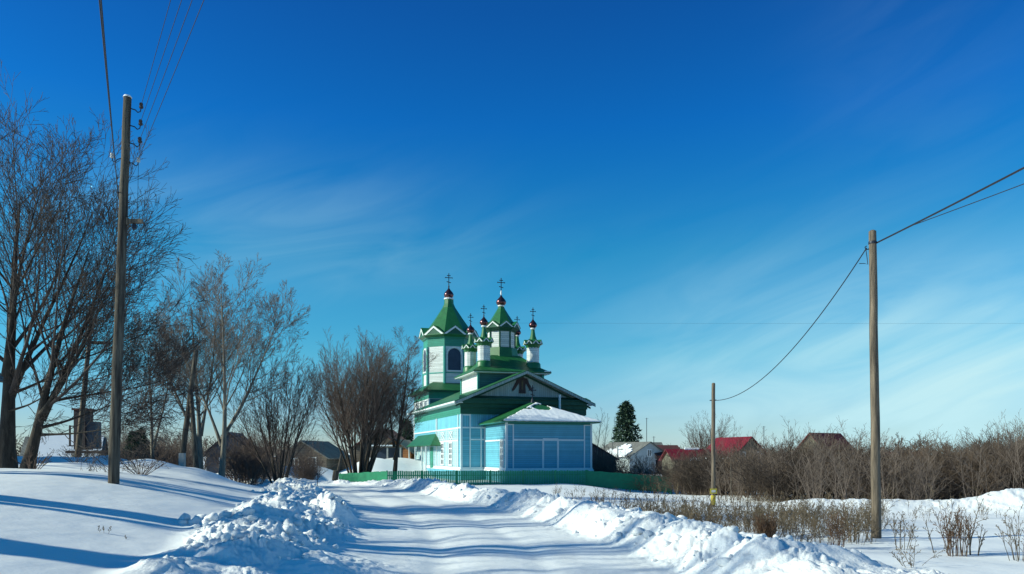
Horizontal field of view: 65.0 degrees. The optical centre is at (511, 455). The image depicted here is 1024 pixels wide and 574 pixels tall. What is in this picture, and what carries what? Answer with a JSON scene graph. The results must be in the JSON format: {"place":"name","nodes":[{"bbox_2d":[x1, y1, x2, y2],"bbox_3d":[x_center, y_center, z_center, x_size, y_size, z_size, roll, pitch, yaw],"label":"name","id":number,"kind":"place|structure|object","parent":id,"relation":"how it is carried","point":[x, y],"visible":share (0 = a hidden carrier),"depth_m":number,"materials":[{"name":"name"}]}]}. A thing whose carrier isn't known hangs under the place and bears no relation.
{"place":"outdoors","nodes":[
{"label":"outdoors","id":0,"kind":"place"},
{"bbox_2d":[233,480,702,573],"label":"road","id":1,"kind":"structure","parent":0,"point":[400,530],"depth_m":15.93,"materials":[{"name":"white snow"}]},
{"bbox_2d":[0,455,1023,573],"bbox_3d":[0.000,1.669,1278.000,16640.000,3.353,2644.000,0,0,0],"label":"snow ground","id":2,"kind":"structure","parent":0,"point":[56,512],"depth_m":16.45,"materials":[{"name":"white snow"}]},
{"bbox_2d":[12,445,53,468],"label":"weed clump","id":3,"kind":"object","parent":2,"relation":"on","point":[43,460],"visible":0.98,"depth_m":23.65,"materials":[{"name":"brown plant"}]},
{"bbox_2d":[20,435,107,456],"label":"house","id":4,"kind":"structure","parent":2,"relation":"on","point":[55,442],"depth_m":63.52,"materials":[{"name":"grey stone"}]},
{"bbox_2d":[49,445,97,462],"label":"weed clump","id":5,"kind":"object","parent":2,"relation":"on","point":[77,454],"visible":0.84,"depth_m":30.99,"materials":[{"name":"brown plant"}]},
{"bbox_2d":[0,60,169,468],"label":"bare tree","id":6,"kind":"object","parent":2,"relation":"on","point":[12,375],"visible":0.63,"depth_m":24.79,"materials":[{"name":"brown plant"}]},
{"bbox_2d":[75,310,108,456],"bbox_3d":[-22.468,-3.582,43.000,1.887,8.727,0.318,0,0,0],"label":"power pole","id":7,"kind":"object","parent":2,"relation":"on","point":[80,427],"visible":0.3,"depth_m":42.89,"materials":[{"name":"brown wood"}]},
{"bbox_2d":[65,408,120,456],"bbox_3d":[-23.979,-0.711,46.050,2.720,3.900,1.100,0,0,0],"label":"transformer kiosk","id":8,"kind":"object","parent":2,"relation":"on","point":[87,427],"visible":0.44,"depth_m":45.70,"materials":[{"name":"paint"}]},
{"bbox_2d":[0,157,213,473],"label":"bare tree","id":9,"kind":"object","parent":2,"relation":"on","point":[36,434],"visible":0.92,"depth_m":24.04,"materials":[{"name":"brown plant"}]},
{"bbox_2d":[101,410,147,447],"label":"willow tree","id":10,"kind":"object","parent":2,"relation":"on","point":[124,435],"visible":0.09,"depth_m":72.20,"materials":[{"name":"brown plant"}]},
{"bbox_2d":[108,94,142,483],"bbox_3d":[-9.037,-3.650,18.800,0.831,9.552,0.249,0,0,0],"label":"power pole","id":11,"kind":"object","parent":2,"relation":"on","point":[124,221],"visible":1,"depth_m":18.72,"materials":[{"name":"brown wood"}]},
{"bbox_2d":[99,0,117,191],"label":"overhead wire","id":12,"kind":"object","parent":11,"relation":"attached to","point":[108,86],"visible":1,"depth_m":12.40,"materials":[{"name":"black metal"}]},
{"bbox_2d":[104,196,118,272],"bbox_3d":[-15.842,-6.692,30.900,0.015,1.313,27.612,0,0,-29],"label":"overhead wire","id":13,"kind":"object","parent":11,"relation":"attached to","point":[112,228],"visible":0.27,"depth_m":21.20,"materials":[{"name":"black metal"}]},
{"bbox_2d":[141,0,170,104],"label":"overhead wire","id":14,"kind":"object","parent":11,"relation":"attached to","point":[156,50],"visible":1,"depth_m":15.97,"materials":[{"name":"black metal"}]},
{"bbox_2d":[141,0,181,119],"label":"overhead wire","id":15,"kind":"object","parent":11,"relation":"attached to","point":[163,53],"visible":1,"depth_m":15.28,"materials":[{"name":"black metal"}]},
{"bbox_2d":[140,1,191,138],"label":"overhead wire","id":16,"kind":"object","parent":11,"relation":"attached to","point":[167,66],"visible":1,"depth_m":14.98,"materials":[{"name":"black metal"}]},
{"bbox_2d":[139,0,203,156],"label":"overhead wire","id":17,"kind":"object","parent":11,"relation":"attached to","point":[174,71],"visible":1,"depth_m":14.19,"materials":[{"name":"black metal"}]},
{"bbox_2d":[124,431,140,459],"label":"spruce tree","id":18,"kind":"object","parent":2,"relation":"on","point":[133,444],"visible":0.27,"depth_m":51.81,"materials":[{"name":"green plant"}]},
{"bbox_2d":[137,428,148,455],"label":"spruce tree","id":19,"kind":"object","parent":2,"relation":"on","point":[143,437],"visible":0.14,"depth_m":53.87,"materials":[{"name":"green plant"}]},
{"bbox_2d":[120,444,175,474],"bbox_3d":[-12.447,0.145,27.017,1.905,1.137,1.618,0,0,-36],"label":"weed clump","id":20,"kind":"object","parent":2,"relation":"on","point":[142,467],"visible":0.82,"depth_m":27.00,"materials":[{"name":"brown plant"}]},
{"bbox_2d":[122,316,206,458],"bbox_3d":[-18.980,-3.105,43.901,4.670,9.440,4.871,0,0,0],"label":"poplar tree","id":21,"kind":"object","parent":2,"relation":"on","point":[151,446],"visible":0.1,"depth_m":43.87,"materials":[{"name":"brown plant"}]},
{"bbox_2d":[148,422,180,449],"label":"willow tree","id":22,"kind":"object","parent":2,"relation":"on","point":[165,438],"visible":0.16,"depth_m":69.71,"materials":[{"name":"brown plant"}]},
{"bbox_2d":[178,350,198,467],"bbox_3d":[-13.485,-1.471,33.830,1.381,5.953,0.592,0,0,28],"label":"power pole","id":23,"kind":"object","parent":2,"relation":"on","point":[182,457],"visible":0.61,"depth_m":33.88,"materials":[{"name":"brown wood"}]},
{"bbox_2d":[123,255,255,469],"bbox_3d":[-16.015,-4.091,40.016,6.683,11.069,5.982,0,0,43],"label":"poplar tree","id":24,"kind":"object","parent":2,"relation":"on","point":[200,427],"visible":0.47,"depth_m":39.81,"materials":[{"name":"brown plant"}]},
{"bbox_2d":[146,250,310,476],"bbox_3d":[-13.445,-3.980,37.544,7.516,10.899,6.605,0,0,0],"label":"poplar tree","id":25,"kind":"object","parent":2,"relation":"on","point":[226,428],"visible":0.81,"depth_m":38.01,"materials":[{"name":"brown plant"}]},
{"bbox_2d":[203,432,261,472],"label":"house","id":26,"kind":"structure","parent":2,"relation":"on","point":[219,449],"depth_m":65.90,"materials":[{"name":"brown wood"}]},
{"bbox_2d":[281,440,350,471],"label":"house","id":27,"kind":"structure","parent":2,"relation":"on","point":[330,451],"depth_m":83.06,"materials":[{"name":"brown wood"}]},
{"bbox_2d":[76,418,623,484],"bbox_3d":[-8.583,0.270,58.898,47.488,5.564,34.424,0,0,-13],"label":"brush thicket","id":28,"kind":"object","parent":2,"relation":"on","point":[245,465],"visible":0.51,"depth_m":46.26,"materials":[{"name":"brown plant"}]},
{"bbox_2d":[297,326,418,472],"bbox_3d":[-11.502,-3.824,61.783,9.533,12.376,9.616,0,0,0],"label":"willow tree","id":29,"kind":"object","parent":2,"relation":"on","point":[347,419],"visible":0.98,"depth_m":60.32,"materials":[{"name":"brown plant"}]},
{"bbox_2d":[339,471,386,481],"bbox_3d":[-10.947,1.995,59.167,4.587,1.770,0.165,0,0,30],"label":"board fence","id":30,"kind":"object","parent":2,"relation":"on","point":[365,476],"visible":0.53,"depth_m":59.00,"materials":[{"name":"green paint"}]},
{"bbox_2d":[353,430,405,461],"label":"house","id":31,"kind":"structure","parent":2,"relation":"on","point":[388,439],"depth_m":92.22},
{"bbox_2d":[371,445,403,458],"bbox_3d":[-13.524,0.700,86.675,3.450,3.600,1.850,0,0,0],"label":"house","id":32,"kind":"structure","parent":2,"relation":"on","point":[388,451],"depth_m":87.40,"materials":[{"name":"wood"}]},
{"bbox_2d":[387,439,414,459],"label":"house","id":33,"kind":"structure","parent":2,"relation":"on","point":[405,443],"depth_m":90.17,"materials":[{"name":"brown wood"}]},
{"bbox_2d":[369,326,439,470],"bbox_3d":[-8.535,-3.997,62.615,5.610,12.757,4.968,0,0,34],"label":"poplar tree","id":34,"kind":"object","parent":2,"relation":"on","point":[401,415],"visible":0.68,"depth_m":62.41,"materials":[{"name":"brown plant"}]},
{"bbox_2d":[401,419,413,440],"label":"spruce tree","id":35,"kind":"object","parent":2,"relation":"on","point":[410,436],"visible":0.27,"depth_m":107.60,"materials":[{"name":"green plant"}]},
{"bbox_2d":[387,470,587,485],"bbox_3d":[-1.581,1.895,60.455,15.723,1.570,0.165,0,0,-18],"label":"picket fence","id":36,"kind":"object","parent":2,"relation":"on","point":[442,475],"visible":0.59,"depth_m":60.60,"materials":[{"name":"green paint"}]},
{"bbox_2d":[407,273,600,484],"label":"church","id":37,"kind":"structure","parent":2,"relation":"on","point":[501,404],"depth_m":72.97,"materials":[{"name":"teal paint"}]},
{"bbox_2d":[430,447,432,467],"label":"porch door","id":38,"kind":"structure","parent":37,"relation":"in","point":[431,448],"depth_m":81.72,"materials":[{"name":"teal paint"}]},
{"bbox_2d":[440,442,443,464],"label":"window","id":39,"kind":"structure","parent":37,"relation":"in","point":[442,443],"depth_m":77.20,"materials":[{"name":"white paint"}]},
{"bbox_2d":[448,442,452,465],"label":"window","id":40,"kind":"structure","parent":37,"relation":"in","point":[450,443],"depth_m":73.81,"materials":[{"name":"white paint"}]},
{"bbox_2d":[499,439,503,467],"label":"window","id":41,"kind":"structure","parent":37,"relation":"in","point":[501,441],"depth_m":66.00,"materials":[{"name":"white paint"}]},
{"bbox_2d":[16,433,1004,467],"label":"distant trees","id":42,"kind":"object","parent":2,"relation":"on","point":[20,448],"visible":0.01,"depth_m":168.98,"materials":[{"name":"brown plant"}]},
{"bbox_2d":[119,478,1023,573],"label":"snow bank","id":43,"kind":"structure","parent":2,"relation":"on","point":[253,552],"depth_m":13.54,"materials":[{"name":"white snow"}]},
{"bbox_2d":[215,346,332,482],"bbox_3d":[-11.594,-2.050,39.858,5.257,7.275,4.008,0,0,-37],"label":"willow tree","id":44,"kind":"object","parent":43,"relation":"on","point":[270,427],"visible":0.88,"depth_m":39.72,"materials":[{"name":"brown plant"}]},
{"bbox_2d":[332,454,341,480],"bbox_3d":[-11.333,1.184,51.952,0.745,2.494,0.314,0,0,0],"label":"fence post","id":45,"kind":"object","parent":43,"relation":"on","point":[335,475],"visible":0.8,"depth_m":51.91,"materials":[{"name":"grey wood"}]},
{"bbox_2d":[178,477,861,572],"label":"snow clods","id":46,"kind":"object","parent":43,"relation":"on","point":[248,512],"visible":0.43,"depth_m":14.77,"materials":[{"name":"white snow"}]},
{"bbox_2d":[564,490,583,499],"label":"weed clump","id":47,"kind":"object","parent":2,"relation":"on","point":[575,495],"visible":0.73,"depth_m":32.95,"materials":[{"name":"beige plant"}]},
{"bbox_2d":[589,488,605,501],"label":"weed clump","id":48,"kind":"object","parent":2,"relation":"on","point":[595,493],"visible":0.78,"depth_m":29.87,"materials":[{"name":"beige plant"}]},
{"bbox_2d":[592,409,607,461],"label":"sapling","id":49,"kind":"object","parent":2,"relation":"on","point":[600,426],"visible":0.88,"depth_m":73.65,"materials":[{"name":"brown plant"}]},
{"bbox_2d":[599,414,611,461],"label":"sapling","id":50,"kind":"object","parent":2,"relation":"on","point":[605,440],"visible":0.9,"depth_m":73.76,"materials":[{"name":"brown plant"}]},
{"bbox_2d":[592,443,619,465],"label":"barn","id":51,"kind":"structure","parent":2,"relation":"on","point":[594,446],"depth_m":100.13,"materials":[{"name":"paint"}]},
{"bbox_2d":[608,417,616,457],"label":"sapling","id":52,"kind":"object","parent":2,"relation":"on","point":[612,440],"visible":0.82,"depth_m":78.03,"materials":[{"name":"brown plant"}]},
{"bbox_2d":[610,400,643,441],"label":"spruce tree","id":53,"kind":"object","parent":2,"relation":"on","point":[626,412],"visible":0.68,"depth_m":144.24,"materials":[{"name":"green plant"}]},
{"bbox_2d":[587,470,671,493],"bbox_3d":[9.411,2.225,63.963,7.400,2.110,0.165,0,0,-18],"label":"board fence","id":54,"kind":"object","parent":2,"relation":"on","point":[605,479],"visible":0.84,"depth_m":63.64,"materials":[{"name":"green paint"}]},
{"bbox_2d":[602,442,663,473],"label":"house","id":55,"kind":"structure","parent":2,"relation":"on","point":[644,449],"depth_m":125.22,"materials":[{"name":"grey wood"}]},
{"bbox_2d":[647,449,651,456],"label":"window","id":56,"kind":"structure","parent":55,"relation":"in","point":[648,450],"depth_m":124.91,"materials":[{"name":"white glass"}]},
{"bbox_2d":[654,445,679,469],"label":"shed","id":57,"kind":"structure","parent":2,"relation":"on","point":[663,447],"depth_m":127.45,"materials":[{"name":"red metal"}]},
{"bbox_2d":[658,448,710,475],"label":"house","id":58,"kind":"structure","parent":2,"relation":"on","point":[667,451],"depth_m":111.54,"materials":[{"name":"red paint"}]},
{"bbox_2d":[679,412,738,448],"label":"willow tree","id":59,"kind":"object","parent":2,"relation":"on","point":[701,439],"visible":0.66,"depth_m":124.66,"materials":[{"name":"brown plant"}]},
{"bbox_2d":[697,493,726,518],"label":"weed clump","id":60,"kind":"object","parent":2,"relation":"on","point":[715,503],"visible":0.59,"depth_m":26.04,"materials":[{"name":"brown plant"}]},
{"bbox_2d":[710,383,716,505],"bbox_3d":[8.997,-0.166,35.982,0.311,6.148,0.247,0,0,0],"label":"power pole","id":61,"kind":"object","parent":2,"relation":"on","point":[713,477],"visible":0.93,"depth_m":35.93,"materials":[{"name":"brown wood"}]},
{"bbox_2d":[708,436,768,455],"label":"house","id":62,"kind":"structure","parent":2,"relation":"on","point":[728,440],"depth_m":109.60,"materials":[{"name":"red paint"}]},
{"bbox_2d":[751,512,779,537],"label":"weed clump","id":63,"kind":"object","parent":2,"relation":"on","point":[768,525],"visible":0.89,"depth_m":18.46,"materials":[{"name":"brown plant"}]},
{"bbox_2d":[551,479,1017,543],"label":"dry weeds","id":64,"kind":"object","parent":2,"relation":"on","point":[791,513],"visible":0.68,"depth_m":22.28,"materials":[{"name":"brown plant"}]},
{"bbox_2d":[785,421,795,497],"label":"sapling","id":65,"kind":"object","parent":2,"relation":"on","point":[790,443],"visible":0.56,"depth_m":40.14,"materials":[{"name":"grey plant"}]},
{"bbox_2d":[592,409,1023,501],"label":"brush thicket","id":66,"kind":"object","parent":2,"relation":"on","point":[691,476],"visible":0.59,"depth_m":38.62,"materials":[{"name":"brown plant"}]},
{"bbox_2d":[793,433,851,451],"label":"house","id":67,"kind":"structure","parent":2,"relation":"on","point":[838,435],"depth_m":104.76,"materials":[{"name":"brown paint"}]},
{"bbox_2d":[823,506,852,546],"bbox_3d":[7.085,1.605,17.525,0.573,0.990,0.729,0,0,16],"label":"weed clump","id":68,"kind":"object","parent":2,"relation":"on","point":[842,532],"visible":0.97,"depth_m":17.52,"materials":[{"name":"brown plant"}]},
{"bbox_2d":[827,430,849,498],"bbox_3d":[15.431,0.578,38.411,1.294,3.663,1.550,0,0,-44],"label":"sapling","id":69,"kind":"object","parent":2,"relation":"on","point":[836,452],"visible":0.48,"depth_m":38.16,"materials":[{"name":"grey plant"}]},
{"bbox_2d":[669,415,1023,501],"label":"brush whips","id":70,"kind":"object","parent":2,"relation":"on","point":[821,483],"visible":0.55,"depth_m":34.75,"materials":[{"name":"brown plant"}]},
{"bbox_2d":[838,424,867,456],"bbox_3d":[18.083,0.367,41.854,2.072,4.108,1.637,0,0,22],"label":"sapling","id":71,"kind":"object","parent":2,"relation":"on","point":[860,438],"visible":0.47,"depth_m":41.75,"materials":[{"name":"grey plant"}]},
{"bbox_2d":[859,230,881,538],"bbox_3d":[8.803,-1.520,19.752,0.542,8.016,0.239,0,0,0],"label":"power pole","id":72,"kind":"object","parent":2,"relation":"on","point":[874,408],"visible":0.97,"depth_m":19.66,"materials":[{"name":"brown wood"}]},
{"bbox_2d":[715,248,866,400],"bbox_3d":[8.912,-3.734,27.873,0.026,2.736,16.261,0,0,1],"label":"overhead wire","id":73,"kind":"object","parent":72,"relation":"attached to","point":[808,329],"visible":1,"depth_m":23.55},
{"bbox_2d":[877,167,1023,242],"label":"overhead wire","id":74,"kind":"object","parent":72,"relation":"attached to","point":[993,183],"visible":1,"depth_m":16.13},
{"bbox_2d":[915,184,1023,224],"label":"overhead wire","id":75,"kind":"object","parent":72,"relation":"attached to","point":[972,203],"visible":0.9,"depth_m":16.59,"materials":[{"name":"black metal"}]},
{"bbox_2d":[890,511,917,549],"bbox_3d":[8.500,1.651,17.433,0.572,0.912,0.947,0,0,28],"label":"weed clump","id":76,"kind":"object","parent":2,"relation":"on","point":[900,523],"visible":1,"depth_m":17.46,"materials":[{"name":"brown plant"}]},
{"bbox_2d":[889,540,945,567],"bbox_3d":[7.245,1.764,14.380,0.886,0.549,1.239,0,0,31],"label":"weed clump","id":77,"kind":"object","parent":2,"relation":"on","point":[910,563],"visible":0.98,"depth_m":14.44,"materials":[{"name":"brown plant"}]},
{"bbox_2d":[930,428,948,460],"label":"sapling","id":78,"kind":"object","parent":2,"relation":"on","point":[939,442],"visible":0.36,"depth_m":39.91,"materials":[{"name":"grey plant"}]},
{"bbox_2d":[923,514,961,552],"bbox_3d":[8.977,1.650,16.761,0.695,0.902,0.397,0,0,0],"label":"weed clump","id":79,"kind":"object","parent":2,"relation":"on","point":[944,535],"visible":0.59,"depth_m":16.83,"materials":[{"name":"brown plant"}]},
{"bbox_2d":[930,504,974,556],"bbox_3d":[8.972,1.544,16.236,0.714,1.095,0.778,0,0,-15],"label":"weed clump","id":80,"kind":"object","parent":2,"relation":"on","point":[949,534],"visible":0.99,"depth_m":16.22,"materials":[{"name":"brown plant"}]},
{"bbox_2d":[954,498,988,555],"bbox_3d":[9.376,1.488,16.399,0.712,1.204,0.518,0,0,0],"label":"weed clump","id":81,"kind":"object","parent":2,"relation":"on","point":[970,539],"visible":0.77,"depth_m":16.41,"materials":[{"name":"brown plant"}]},
{"bbox_2d":[996,504,1023,561],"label":"weed clump","id":82,"kind":"object","parent":2,"relation":"on","point":[1016,534],"visible":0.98,"depth_m":15.47,"materials":[{"name":"brown plant"}]},
{"bbox_2d":[1005,421,1023,472],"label":"sapling","id":83,"kind":"object","parent":2,"relation":"on","point":[1018,436],"visible":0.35,"depth_m":39.87,"materials":[{"name":"grey plant"}]},
{"bbox_2d":[0,0,1023,452],"label":"sky","id":84,"kind":"structure","parent":0,"point":[656,181],"materials":[{"name":"blue"}]},
{"bbox_2d":[747,323,955,323],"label":"overhead wire","id":85,"kind":"object","parent":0,"point":[850,323],"visible":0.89,"depth_m":126.21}
]}

